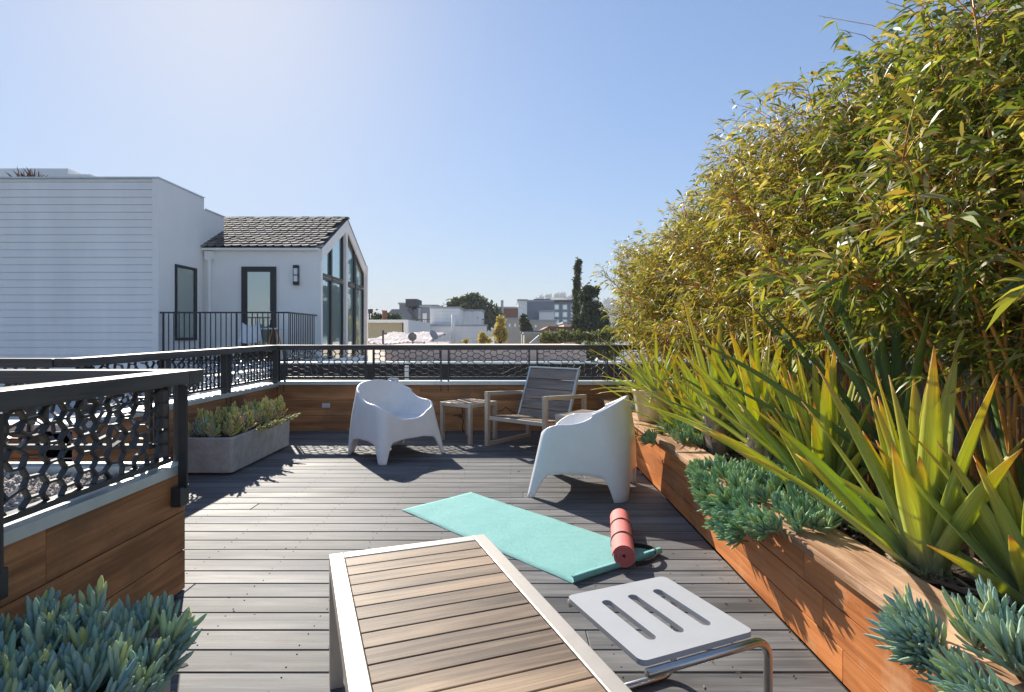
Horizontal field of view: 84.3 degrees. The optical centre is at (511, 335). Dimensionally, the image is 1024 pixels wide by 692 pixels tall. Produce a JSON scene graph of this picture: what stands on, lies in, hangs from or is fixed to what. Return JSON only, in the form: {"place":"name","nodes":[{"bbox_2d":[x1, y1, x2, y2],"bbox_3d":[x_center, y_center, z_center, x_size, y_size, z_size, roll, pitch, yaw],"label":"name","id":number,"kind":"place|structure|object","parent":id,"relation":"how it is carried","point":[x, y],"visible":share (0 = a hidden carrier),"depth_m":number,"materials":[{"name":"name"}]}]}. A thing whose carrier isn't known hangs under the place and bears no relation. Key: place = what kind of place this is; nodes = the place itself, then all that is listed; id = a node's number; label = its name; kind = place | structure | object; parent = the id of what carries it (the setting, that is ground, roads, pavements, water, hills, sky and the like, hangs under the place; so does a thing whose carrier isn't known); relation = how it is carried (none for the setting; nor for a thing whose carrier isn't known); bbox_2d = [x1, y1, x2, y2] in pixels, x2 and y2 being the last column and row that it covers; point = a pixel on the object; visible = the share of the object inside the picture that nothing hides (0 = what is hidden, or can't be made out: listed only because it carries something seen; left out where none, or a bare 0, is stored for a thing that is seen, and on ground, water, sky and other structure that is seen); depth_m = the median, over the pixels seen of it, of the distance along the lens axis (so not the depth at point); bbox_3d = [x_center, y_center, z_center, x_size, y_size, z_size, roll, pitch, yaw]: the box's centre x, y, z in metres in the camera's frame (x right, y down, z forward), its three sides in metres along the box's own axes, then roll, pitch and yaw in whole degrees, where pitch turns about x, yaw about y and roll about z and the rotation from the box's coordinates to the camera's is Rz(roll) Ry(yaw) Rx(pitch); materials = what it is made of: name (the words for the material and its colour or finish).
{"place":"outdoors","nodes":[
{"label":"outdoors","id":0,"kind":"place"},
{"bbox_2d":[0,168,367,388],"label":"white house","id":1,"kind":"structure","parent":0,"point":[91,265],"depth_m":11.51,"materials":[{"name":"paint"}]},
{"bbox_2d":[175,264,196,339],"bbox_3d":[-7.174,-0.715,12.455,0.029,1.630,0.810,0,0,0],"label":"window","id":2,"kind":"structure","parent":1,"relation":"in","point":[185,276],"depth_m":12.43,"materials":[{"name":"glass"}]},
{"bbox_2d":[160,312,316,363],"bbox_3d":[-5.867,0.045,12.363,2.645,1.070,1.655,0,0,0],"label":"balcony railing","id":3,"kind":"object","parent":1,"relation":"on","point":[163,328],"visible":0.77,"depth_m":11.55,"materials":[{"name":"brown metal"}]},
{"bbox_2d":[238,322,261,359],"bbox_3d":[-5.833,0.131,12.560,0.499,0.906,0.483,0,0,-20],"label":"shell chair","id":4,"kind":"object","parent":1,"relation":"on","point":[244,333],"visible":0.68,"depth_m":12.74,"materials":[{"name":"white plastic"}]},
{"bbox_2d":[241,267,275,359],"bbox_3d":[-5.900,-0.515,13.149,0.800,2.190,0.101,0,0,0],"label":"door","id":5,"kind":"structure","parent":1,"relation":"in","point":[258,284],"depth_m":13.17,"materials":[{"name":"glass"}]},
{"bbox_2d":[323,276,331,359],"bbox_3d":[-4.514,-0.193,13.660,0.092,2.435,0.730,0,0,0],"label":"window","id":6,"kind":"structure","parent":1,"relation":"in","point":[327,282],"depth_m":13.85,"materials":[{"name":"glass"}]},
{"bbox_2d":[323,249,331,277],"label":"window","id":7,"kind":"structure","parent":1,"relation":"in","point":[327,261],"depth_m":13.85,"materials":[{"name":"glass"}]},
{"bbox_2d":[332,279,342,358],"bbox_3d":[-4.514,-0.193,14.525,0.092,2.435,0.960,0,0,0],"label":"window","id":8,"kind":"structure","parent":1,"relation":"in","point":[337,286],"depth_m":14.64,"materials":[{"name":"glass"}]},
{"bbox_2d":[332,236,342,281],"bbox_3d":[-4.514,-2.088,14.525,0.092,1.306,0.960,0,0,0],"label":"window","id":9,"kind":"structure","parent":1,"relation":"in","point":[337,251],"depth_m":14.66,"materials":[{"name":"glass"}]},
{"bbox_2d":[348,284,354,356],"bbox_3d":[-4.514,-0.193,15.750,0.092,2.435,0.750,0,0,0],"label":"window","id":10,"kind":"structure","parent":1,"relation":"in","point":[351,289],"depth_m":15.92,"materials":[{"name":"glass"}]},
{"bbox_2d":[348,236,354,284],"bbox_3d":[-4.514,-2.104,15.750,0.092,1.337,0.750,0,0,0],"label":"window","id":11,"kind":"structure","parent":1,"relation":"in","point":[351,253],"depth_m":15.84,"materials":[{"name":"glass"}]},
{"bbox_2d":[354,254,363,287],"bbox_3d":[-4.514,-1.894,16.625,0.092,0.917,0.900,0,0,0],"label":"window","id":12,"kind":"structure","parent":1,"relation":"in","point":[359,275],"depth_m":16.64,"materials":[{"name":"glass"}]},
{"bbox_2d":[355,287,363,355],"bbox_3d":[-4.514,-0.193,16.625,0.092,2.435,0.900,0,0,0],"label":"window","id":13,"kind":"structure","parent":1,"relation":"in","point":[359,292],"depth_m":16.75,"materials":[{"name":"glass"}]},
{"bbox_2d":[368,350,384,360],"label":"sheeted building","id":14,"kind":"structure","parent":0,"point":[382,353],"depth_m":22.20,"materials":[{"name":"white paint"}]},
{"bbox_2d":[368,331,445,344],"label":"sheeted roof","id":15,"kind":"structure","parent":14,"relation":"on","point":[392,338],"depth_m":24.55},
{"bbox_2d":[419,305,433,322],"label":"building","id":16,"kind":"structure","parent":0,"point":[425,311],"depth_m":56.00,"materials":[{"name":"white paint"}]},
{"bbox_2d":[385,344,585,360],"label":"peach building","id":17,"kind":"structure","parent":0,"point":[493,353],"depth_m":16.00,"materials":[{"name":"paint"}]},
{"bbox_2d":[498,307,517,343],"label":"brick building","id":18,"kind":"structure","parent":0,"point":[510,312],"depth_m":130.00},
{"bbox_2d":[502,318,520,343],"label":"cream house","id":19,"kind":"structure","parent":0,"point":[513,330],"depth_m":75.00,"materials":[{"name":"white paint"}]},
{"bbox_2d":[0,0,1023,330],"label":"sky","id":20,"kind":"structure","parent":0,"point":[485,147],"materials":[{"name":"blue"}]},
{"bbox_2d":[529,320,556,332],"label":"cream house","id":21,"kind":"structure","parent":0,"point":[537,325],"depth_m":85.00,"materials":[{"name":"white paint"}]},
{"bbox_2d":[538,310,554,319],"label":"white wing building","id":22,"kind":"structure","parent":0,"point":[546,314],"depth_m":136.00,"materials":[{"name":"paint"}]},
{"bbox_2d":[527,299,581,325],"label":"grey apartment block","id":23,"kind":"structure","parent":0,"point":[562,309],"depth_m":140.00,"materials":[{"name":"white paint"}]},
{"bbox_2d":[490,298,647,341],"bbox_3d":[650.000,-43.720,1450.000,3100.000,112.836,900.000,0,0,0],"label":"hills","id":24,"kind":"structure","parent":0,"point":[492,337],"depth_m":1375.71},
{"bbox_2d":[487,292,633,338],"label":"hillside woods","id":25,"kind":"object","parent":24,"relation":"on","point":[564,294],"visible":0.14,"depth_m":1400.85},
{"bbox_2d":[555,409,594,424],"bbox_3d":[0.747,0.980,5.504,0.470,0.440,0.470,0,0,39],"label":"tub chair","id":26,"kind":"object","parent":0,"point":[559,417],"visible":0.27,"depth_m":5.53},
{"bbox_2d":[488,342,951,360],"bbox_3d":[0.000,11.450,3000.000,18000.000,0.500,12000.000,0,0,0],"label":"ground","id":27,"kind":"structure","parent":0,"point":[628,356],"depth_m":320.72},
{"bbox_2d":[0,389,199,419],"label":"neighbour roof","id":28,"kind":"structure","parent":27,"relation":"on","point":[58,410],"depth_m":7.96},
{"bbox_2d":[200,355,367,393],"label":"white parapet","id":29,"kind":"structure","parent":27,"relation":"on","point":[270,381],"depth_m":8.51,"materials":[{"name":"paint"}]},
{"bbox_2d":[368,323,403,337],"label":"tan building","id":30,"kind":"structure","parent":27,"relation":"on","point":[375,330],"depth_m":35.00,"materials":[{"name":"paint"}]},
{"bbox_2d":[368,320,432,332],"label":"cornice wall","id":31,"kind":"structure","parent":27,"relation":"on","point":[411,326],"depth_m":35.66,"materials":[{"name":"white paint"}]},
{"bbox_2d":[398,299,421,320],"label":"concrete tower","id":32,"kind":"structure","parent":27,"relation":"on","point":[413,305],"depth_m":58.00,"materials":[{"name":"concrete"}]},
{"bbox_2d":[429,307,463,323],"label":"lap sided building","id":33,"kind":"structure","parent":27,"relation":"on","point":[440,315],"depth_m":45.96,"materials":[{"name":"white"}]},
{"bbox_2d":[430,324,487,343],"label":"long white building","id":34,"kind":"structure","parent":27,"relation":"on","point":[471,332],"depth_m":44.00,"materials":[{"name":"paint"}]},
{"bbox_2d":[442,292,504,330],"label":"cypress tree","id":35,"kind":"object","parent":27,"relation":"on","point":[476,300],"visible":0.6,"depth_m":93.40,"materials":[{"name":"green plant"}]},
{"bbox_2d":[471,309,484,323],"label":"white box building","id":36,"kind":"structure","parent":27,"relation":"on","point":[477,316],"depth_m":50.50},
{"bbox_2d":[476,331,493,343],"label":"golden shrub","id":37,"kind":"object","parent":27,"relation":"on","point":[482,339],"visible":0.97,"depth_m":28.92,"materials":[{"name":"yellow plant"}]},
{"bbox_2d":[491,315,508,343],"bbox_3d":[-0.577,5.026,30.017,0.933,12.354,0.738,0,0,29],"label":"golden tree","id":38,"kind":"object","parent":27,"relation":"on","point":[500,332],"visible":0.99,"depth_m":29.91,"materials":[{"name":"yellow plant"}]},
{"bbox_2d":[516,299,527,317],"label":"slim white building","id":39,"kind":"structure","parent":27,"relation":"on","point":[521,304],"depth_m":128.00,"materials":[{"name":"paint"}]},
{"bbox_2d":[518,313,533,330],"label":"dark pine","id":40,"kind":"object","parent":27,"relation":"on","point":[524,324],"visible":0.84,"depth_m":59.74,"materials":[{"name":"green plant"}]},
{"bbox_2d":[522,332,539,343],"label":"tan shed","id":41,"kind":"structure","parent":27,"relation":"on","point":[528,337],"depth_m":38.00,"materials":[{"name":"paint"}]},
{"bbox_2d":[570,257,582,344],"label":"ivy clad tree","id":42,"kind":"object","parent":27,"relation":"on","point":[576,279],"visible":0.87,"depth_m":54.84,"materials":[{"name":"green plant"}]},
{"bbox_2d":[537,312,636,344],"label":"garden hedge","id":43,"kind":"object","parent":27,"relation":"on","point":[562,335],"visible":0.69,"depth_m":23.84,"materials":[{"name":"green plant"}]},
{"bbox_2d":[568,280,611,344],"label":"grey green tree","id":44,"kind":"object","parent":27,"relation":"on","point":[589,319],"visible":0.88,"depth_m":49.54,"materials":[{"name":"green plant"}]},
{"bbox_2d":[583,341,624,360],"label":"garden shrub","id":45,"kind":"object","parent":27,"relation":"on","point":[610,353],"visible":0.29,"depth_m":16.81,"materials":[{"name":"green plant"}]},
{"bbox_2d":[281,361,1022,457],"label":"boundary wall","id":46,"kind":"structure","parent":27,"relation":"on","point":[571,364],"depth_m":9.20,"materials":[{"name":"metal"}]},
{"bbox_3d":[-2.350,6.360,3.350,10.700,9.680,7.900,0,0,0],"label":"roof terrace building","id":47,"kind":"object","parent":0,"visible":0},
{"bbox_2d":[523,466,850,691],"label":"deck substrate","id":48,"kind":"object","parent":47,"relation":"on","point":[795,635],"depth_m":2.60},
{"bbox_2d":[4,420,71,461],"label":"parapet wall","id":49,"kind":"structure","parent":48,"relation":"on","point":[15,456],"depth_m":3.82,"materials":[{"name":"wood"}]},
{"bbox_2d":[0,358,54,443],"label":"metal railing","id":50,"kind":"object","parent":49,"relation":"on","point":[31,363],"visible":0.21,"depth_m":3.80,"materials":[{"name":"metal"}]},
{"bbox_2d":[4,478,100,510],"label":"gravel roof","id":51,"kind":"structure","parent":48,"relation":"on","point":[37,499],"depth_m":2.35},
{"bbox_2d":[4,472,116,512],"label":"gravel","id":52,"kind":"structure","parent":51,"relation":"on","point":[30,487],"depth_m":2.39,"materials":[{"name":"gravel"}]},
{"bbox_2d":[4,462,143,477],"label":"parapet wall","id":53,"kind":"structure","parent":48,"relation":"on","point":[35,467],"depth_m":2.60,"materials":[{"name":"white wood"}]},
{"bbox_2d":[0,369,203,460],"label":"metal railing","id":54,"kind":"object","parent":53,"relation":"attached to","point":[9,377],"visible":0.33,"depth_m":2.71,"materials":[{"name":"metal"}]},
{"bbox_2d":[0,461,184,627],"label":"parapet wall","id":55,"kind":"structure","parent":48,"relation":"on","point":[125,537],"depth_m":2.16,"materials":[{"name":"brown wood"}]},
{"bbox_2d":[0,371,188,600],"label":"metal railing","id":56,"kind":"object","parent":55,"relation":"attached to","point":[17,399],"visible":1,"depth_m":2.06,"materials":[{"name":"metal"}]},
{"bbox_2d":[46,383,278,461],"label":"parapet wall","id":57,"kind":"structure","parent":48,"relation":"on","point":[212,401],"depth_m":4.90,"materials":[{"name":"brown wood"}]},
{"bbox_2d":[54,345,280,432],"bbox_3d":[-3.013,0.439,5.507,0.135,0.643,3.415,0,0,0],"label":"metal railing","id":58,"kind":"object","parent":57,"relation":"on","point":[163,362],"visible":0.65,"depth_m":5.53,"materials":[{"name":"metal"}]},
{"bbox_2d":[278,380,672,430],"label":"parapet wall","id":59,"kind":"structure","parent":48,"relation":"on","point":[306,399],"depth_m":7.12,"materials":[{"name":"brown wood"}]},
{"bbox_2d":[277,345,694,390],"bbox_3d":[-0.025,0.439,7.183,5.970,0.643,0.135,0,0,0],"label":"metal railing","id":60,"kind":"object","parent":59,"relation":"on","point":[373,348],"visible":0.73,"depth_m":7.17,"materials":[{"name":"metal"}]},
{"bbox_2d":[144,431,846,691],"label":"deck","id":61,"kind":"structure","parent":48,"relation":"on","point":[239,523],"depth_m":3.21,"materials":[{"name":"grey"}]},
{"bbox_2d":[74,638,170,691],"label":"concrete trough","id":62,"kind":"object","parent":61,"relation":"on","point":[104,687],"visible":0.05,"depth_m":1.65,"materials":[{"name":"concrete"}]},
{"bbox_2d":[0,575,206,691],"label":"blue chalksticks","id":63,"kind":"object","parent":62,"relation":"in","point":[39,652],"visible":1,"depth_m":1.55,"materials":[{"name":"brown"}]},
{"bbox_2d":[188,417,289,472],"bbox_3d":[-2.634,1.039,5.490,0.470,0.322,1.282,0,0,0],"label":"concrete trough","id":64,"kind":"object","parent":61,"relation":"on","point":[222,454],"visible":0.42,"depth_m":4.89,"materials":[{"name":"concrete"}]},
{"bbox_2d":[192,402,275,436],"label":"blue chalksticks","id":65,"kind":"object","parent":64,"relation":"in","point":[197,431],"visible":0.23,"depth_m":5.00,"materials":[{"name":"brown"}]},
{"bbox_2d":[188,395,300,436],"bbox_3d":[-2.539,0.762,5.484,0.687,0.317,1.255,0,0,0],"label":"stonecrop","id":66,"kind":"object","parent":64,"relation":"in","point":[233,425],"visible":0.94,"depth_m":5.23,"materials":[{"name":"green"}]},
{"bbox_2d":[348,380,444,464],"bbox_3d":[-1.214,0.833,5.763,0.749,0.735,0.797,0,0,42],"label":"tub chair","id":67,"kind":"object","parent":61,"relation":"on","point":[386,415],"visible":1,"depth_m":5.66,"materials":[{"name":"white plastic"}]},
{"bbox_2d":[440,398,496,444],"bbox_3d":[-0.499,0.980,6.556,0.470,0.440,0.470,0,0,38],"label":"side table","id":68,"kind":"object","parent":61,"relation":"on","point":[469,404],"visible":0.94,"depth_m":6.50,"materials":[{"name":"beige wood"}]},
{"bbox_2d":[329,534,631,691],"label":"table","id":69,"kind":"object","parent":61,"relation":"on","point":[477,613],"visible":1,"depth_m":1.48,"materials":[{"name":"beige wood"}]},
{"bbox_2d":[402,492,661,583],"bbox_3d":[0.024,1.182,3.491,0.632,0.042,1.674,0,0,-43],"label":"yoga mat","id":70,"kind":"object","parent":61,"relation":"on","point":[572,554],"visible":0.91,"depth_m":3.40,"materials":[{"name":"teal plastic"}]},
{"bbox_2d":[610,508,656,566],"bbox_3d":[0.681,1.135,3.201,0.247,0.131,0.628,0,0,9],"label":"rolled yoga mat","id":71,"kind":"object","parent":70,"relation":"on","point":[623,545],"visible":0.99,"depth_m":3.03,"materials":[{"name":"pink plastic"}]},
{"bbox_2d":[485,366,586,445],"bbox_3d":[0.264,0.780,6.214,0.820,0.840,0.782,0,0,39],"label":"slat armchair","id":72,"kind":"object","parent":61,"relation":"on","point":[529,414],"visible":0.77,"depth_m":6.30,"materials":[{"name":"beige wood"}]},
{"bbox_2d":[527,396,635,502],"bbox_3d":[0.580,0.833,4.458,0.749,0.735,0.797,0,0,18],"label":"tub chair","id":73,"kind":"object","parent":61,"relation":"on","point":[601,443],"visible":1,"depth_m":4.13,"materials":[{"name":"white plastic"}]},
{"bbox_2d":[567,577,772,691],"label":"footstool","id":74,"kind":"object","parent":61,"relation":"on","point":[692,636],"visible":1,"depth_m":1.63,"materials":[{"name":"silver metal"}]},
{"bbox_2d":[600,398,1023,691],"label":"raised planter","id":75,"kind":"object","parent":48,"relation":"on","point":[820,592],"visible":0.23,"depth_m":2.07,"materials":[{"name":"brown wood"}]},
{"bbox_2d":[592,340,682,400],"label":"sword plant","id":76,"kind":"object","parent":75,"relation":"on","point":[636,381],"visible":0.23,"depth_m":6.29,"materials":[{"name":"green plant"}]},
{"bbox_2d":[589,228,685,384],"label":"bamboo clump","id":77,"kind":"object","parent":75,"relation":"on","point":[620,270],"visible":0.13,"depth_m":6.89,"materials":[{"name":"green plant"}]},
{"bbox_2d":[632,387,678,422],"bbox_3d":[1.330,0.634,5.200,0.456,0.290,0.456,0,0,0],"label":"glazed pot","id":78,"kind":"object","parent":75,"relation":"on","point":[652,413],"visible":0.31,"depth_m":5.05,"materials":[{"name":"ceramic"}]},
{"bbox_2d":[590,322,707,404],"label":"sword plant","id":79,"kind":"object","parent":78,"relation":"in","point":[648,385],"visible":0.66,"depth_m":5.17,"materials":[{"name":"green plant"}]},
{"bbox_2d":[611,221,711,385],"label":"bamboo clump","id":80,"kind":"object","parent":75,"relation":"on","point":[649,307],"visible":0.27,"depth_m":6.04,"materials":[{"name":"green plant"}]},
{"bbox_2d":[620,355,702,441],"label":"sword plant","id":81,"kind":"object","parent":75,"relation":"in","point":[691,413],"visible":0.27,"depth_m":4.54,"materials":[{"name":"green plant"}]},
{"bbox_2d":[635,415,703,449],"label":"blue chalksticks","id":82,"kind":"object","parent":75,"relation":"on","point":[648,436],"visible":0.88,"depth_m":4.17,"materials":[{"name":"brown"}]},
{"bbox_2d":[633,343,707,431],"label":"sword plant","id":83,"kind":"object","parent":75,"relation":"in","point":[697,401],"visible":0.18,"depth_m":4.95,"materials":[{"name":"green plant"}]},
{"bbox_2d":[600,189,749,383],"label":"bamboo clump","id":84,"kind":"object","parent":75,"relation":"on","point":[674,283],"visible":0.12,"depth_m":5.52,"materials":[{"name":"green plant"}]},
{"bbox_2d":[622,302,752,455],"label":"sword plant","id":85,"kind":"object","parent":75,"relation":"on","point":[712,445],"visible":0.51,"depth_m":3.93,"materials":[{"name":"green plant"}]},
{"bbox_2d":[650,348,743,445],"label":"sword plant","id":86,"kind":"object","parent":75,"relation":"in","point":[731,435],"visible":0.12,"depth_m":4.26,"materials":[{"name":"green plant"}]},
{"bbox_2d":[642,164,791,375],"bbox_3d":[1.872,-0.362,4.726,1.387,2.385,1.378,0,0,-43],"label":"bamboo clump","id":87,"kind":"object","parent":75,"relation":"on","point":[704,254],"visible":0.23,"depth_m":4.77,"materials":[{"name":"green plant"}]},
{"bbox_2d":[644,304,842,461],"bbox_3d":[1.371,0.319,3.352,0.946,1.083,0.753,0,0,-10],"label":"sword plant","id":88,"kind":"object","parent":75,"relation":"on","point":[749,386],"visible":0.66,"depth_m":3.33,"materials":[{"name":"green plant"}]},
{"bbox_2d":[647,310,844,435],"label":"sword plant","id":89,"kind":"object","parent":75,"relation":"on","point":[789,364],"visible":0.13,"depth_m":3.86,"materials":[{"name":"green plant"}]},
{"bbox_2d":[647,103,847,398],"bbox_3d":[1.825,-0.409,4.121,1.473,2.478,1.578,0,0,0],"label":"bamboo clump","id":90,"kind":"object","parent":75,"relation":"on","point":[732,173],"visible":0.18,"depth_m":4.08,"materials":[{"name":"green plant"}]},
{"bbox_2d":[688,310,847,460],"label":"sword plant","id":91,"kind":"object","parent":75,"relation":"on","point":[761,385],"visible":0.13,"depth_m":3.49,"materials":[{"name":"green plant"}]},
{"bbox_2d":[684,453,877,548],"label":"blue chalksticks","id":92,"kind":"object","parent":75,"relation":"on","point":[734,514],"visible":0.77,"depth_m":2.55,"materials":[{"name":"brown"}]},
{"bbox_2d":[695,343,881,505],"bbox_3d":[1.406,0.441,2.804,0.988,0.823,0.692,0,0,23],"label":"sword plant","id":93,"kind":"object","parent":75,"relation":"on","point":[833,460],"visible":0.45,"depth_m":2.69,"materials":[{"name":"green plant"}]},
{"bbox_2d":[694,332,908,466],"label":"sword plant","id":94,"kind":"object","parent":75,"relation":"on","point":[816,443],"visible":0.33,"depth_m":2.94,"materials":[{"name":"green plant"}]},
{"bbox_2d":[713,226,889,401],"bbox_3d":[2.435,-0.281,4.642,1.638,2.223,1.545,0,0,16],"label":"bamboo clump","id":95,"kind":"object","parent":75,"relation":"on","point":[809,375],"depth_m":4.49,"materials":[{"name":"green plant"}]},
{"bbox_2d":[687,37,943,482],"bbox_3d":[1.840,-0.394,3.336,1.681,2.450,1.500,0,0,0],"label":"bamboo clump","id":96,"kind":"object","parent":75,"relation":"on","point":[806,168],"visible":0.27,"depth_m":3.29,"materials":[{"name":"green plant"}]},
{"bbox_2d":[629,398,1020,614],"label":"soil","id":97,"kind":"structure","parent":75,"relation":"on","point":[953,583],"depth_m":1.90,"materials":[{"name":"soil"}]},
{"bbox_2d":[687,244,976,518],"bbox_3d":[1.500,0.191,2.668,1.032,1.339,1.114,0,0,-42],"label":"sword plant","id":98,"kind":"object","parent":75,"relation":"on","point":[885,368],"visible":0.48,"depth_m":2.61,"materials":[{"name":"green plant"}]},
{"bbox_2d":[741,125,962,458],"bbox_3d":[2.368,-0.326,3.594,1.566,2.312,1.595,0,0,0],"label":"bamboo clump","id":99,"kind":"object","parent":75,"relation":"on","point":[909,367],"visible":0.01,"depth_m":3.69,"materials":[{"name":"green plant"}]},
{"bbox_2d":[725,0,1023,534],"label":"bamboo clump","id":100,"kind":"object","parent":75,"relation":"on","point":[889,290],"visible":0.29,"depth_m":2.60,"materials":[{"name":"green plant"}]},
{"bbox_2d":[736,346,1023,585],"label":"sword plant","id":101,"kind":"object","parent":75,"relation":"on","point":[916,515],"visible":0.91,"depth_m":1.93,"materials":[{"name":"green plant"}]},
{"bbox_2d":[754,0,1023,490],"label":"bamboo clump","id":102,"kind":"object","parent":75,"relation":"on","point":[983,95],"visible":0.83,"depth_m":2.02,"materials":[{"name":"green plant"}]},
{"bbox_2d":[842,425,1023,608],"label":"sword plant","id":103,"kind":"object","parent":75,"relation":"in","point":[995,543],"visible":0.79,"depth_m":1.73,"materials":[{"name":"green plant"}]},
{"bbox_2d":[843,296,1023,515],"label":"sword plant","id":104,"kind":"object","parent":75,"relation":"on","point":[994,414],"visible":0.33,"depth_m":2.22,"materials":[{"name":"green plant"}]},
{"bbox_2d":[860,12,1023,331],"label":"bamboo clump","id":105,"kind":"object","parent":75,"relation":"on","point":[1014,293],"visible":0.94,"depth_m":1.75,"materials":[{"name":"green plant"}]},
{"bbox_2d":[863,40,1023,451],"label":"bamboo clump","id":106,"kind":"object","parent":75,"relation":"on","point":[964,376],"depth_m":2.69,"materials":[{"name":"green plant"}]},
{"bbox_2d":[863,574,1023,691],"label":"blue chalksticks","id":107,"kind":"object","parent":75,"relation":"on","point":[908,630],"visible":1,"depth_m":1.37,"materials":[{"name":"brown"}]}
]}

